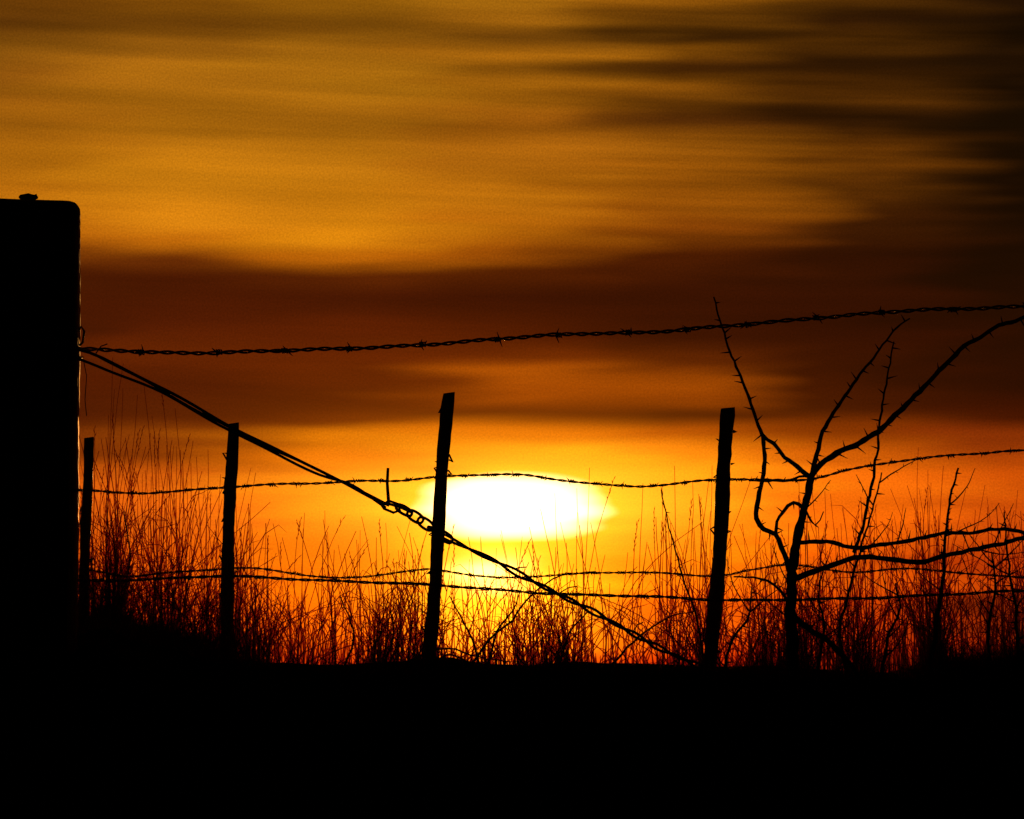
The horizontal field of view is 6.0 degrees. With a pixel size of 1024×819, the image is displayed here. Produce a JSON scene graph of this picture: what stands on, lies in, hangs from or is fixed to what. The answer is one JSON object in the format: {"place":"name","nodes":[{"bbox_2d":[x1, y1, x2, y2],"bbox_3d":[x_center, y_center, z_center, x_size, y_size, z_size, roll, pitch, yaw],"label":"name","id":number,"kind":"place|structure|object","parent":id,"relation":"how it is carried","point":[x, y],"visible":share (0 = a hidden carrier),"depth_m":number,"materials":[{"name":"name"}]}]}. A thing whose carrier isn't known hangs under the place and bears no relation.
{"place":"outdoors","nodes":[
{"label":"outdoors","id":0,"kind":"place"},
{"bbox_2d":[0,627,1023,818],"bbox_3d":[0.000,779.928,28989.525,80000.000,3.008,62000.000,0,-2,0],"label":"ground","id":1,"kind":"structure","parent":0,"point":[105,723],"depth_m":32.09,"materials":[{"name":"soil"}]},
{"bbox_2d":[0,193,86,663],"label":"corner post","id":2,"kind":"object","parent":1,"relation":"on","point":[40,315],"visible":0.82,"depth_m":35.81,"materials":[{"name":"black wood"}]},
{"bbox_2d":[79,344,704,670],"bbox_3d":[-0.159,0.389,36.969,0.718,1.214,3.440,-1,-2,44],"label":"brace wire","id":3,"kind":"object","parent":2,"relation":"attached to","point":[278,452],"visible":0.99,"depth_m":36.61,"materials":[{"name":"black metal"}]},
{"bbox_2d":[79,302,1023,356],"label":"barbed wire","id":4,"kind":"object","parent":2,"relation":"attached to","point":[420,344],"visible":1,"depth_m":37.02,"materials":[{"name":"black metal"}]},
{"bbox_2d":[78,437,93,628],"bbox_3d":[-1.687,0.763,38.593,0.079,1.310,0.052,0,-2,0],"label":"fence post","id":5,"kind":"object","parent":1,"relation":"on","point":[85,510],"visible":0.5,"depth_m":38.58,"materials":[{"name":"black wood"}]},
{"bbox_2d":[218,422,238,657],"bbox_3d":[-1.130,0.734,38.594,0.101,1.367,0.056,0,-2,0],"label":"fence post","id":6,"kind":"object","parent":1,"relation":"on","point":[231,467],"visible":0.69,"depth_m":38.58,"materials":[{"name":"black wood"}]},
{"bbox_2d":[122,489,703,664],"bbox_3d":[-0.423,0.672,38.745,2.375,0.710,0.029,0,-2,0],"label":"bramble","id":7,"kind":"object","parent":1,"relation":"on","point":[498,630],"visible":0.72,"depth_m":38.74,"materials":[{"name":"black plant"}]},
{"bbox_2d":[421,392,454,659],"bbox_3d":[-0.308,0.674,38.595,0.165,1.487,0.061,0,-2,0],"label":"fence post","id":8,"kind":"object","parent":1,"relation":"on","point":[446,411],"visible":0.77,"depth_m":38.58,"materials":[{"name":"black wood"}]},
{"bbox_2d":[702,407,736,670],"bbox_3d":[0.811,0.704,38.594,0.161,1.427,0.066,0,-2,0],"label":"fence post","id":9,"kind":"object","parent":1,"relation":"on","point":[722,491],"visible":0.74,"depth_m":38.57,"materials":[{"name":"black wood"}]},
{"bbox_2d":[78,573,1023,602],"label":"barbed wire","id":10,"kind":"object","parent":9,"relation":"attached to","point":[570,593],"visible":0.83,"depth_m":38.56,"materials":[{"name":"black metal"}]},
{"bbox_2d":[79,561,1023,579],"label":"barbed wire","id":11,"kind":"object","parent":9,"relation":"attached to","point":[591,573],"visible":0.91,"depth_m":38.54,"materials":[{"name":"black metal"}]},
{"bbox_2d":[81,447,1023,495],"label":"barbed wire","id":12,"kind":"object","parent":9,"relation":"attached to","point":[622,485],"visible":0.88,"depth_m":38.57,"materials":[{"name":"black metal"}]},
{"bbox_2d":[707,297,1023,679],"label":"thorn bush","id":13,"kind":"object","parent":1,"relation":"on","point":[791,563],"visible":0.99,"depth_m":37.91,"materials":[{"name":"black plant"}]},
{"bbox_2d":[0,0,1023,668],"label":"sky","id":14,"kind":"structure","parent":0,"point":[240,174],"materials":[{"name":"orange"}]},
{"bbox_2d":[77,357,1023,685],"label":"tall grass","id":15,"kind":"structure","parent":0,"point":[117,607],"depth_m":38.61,"materials":[{"name":"black plant"}]}
]}

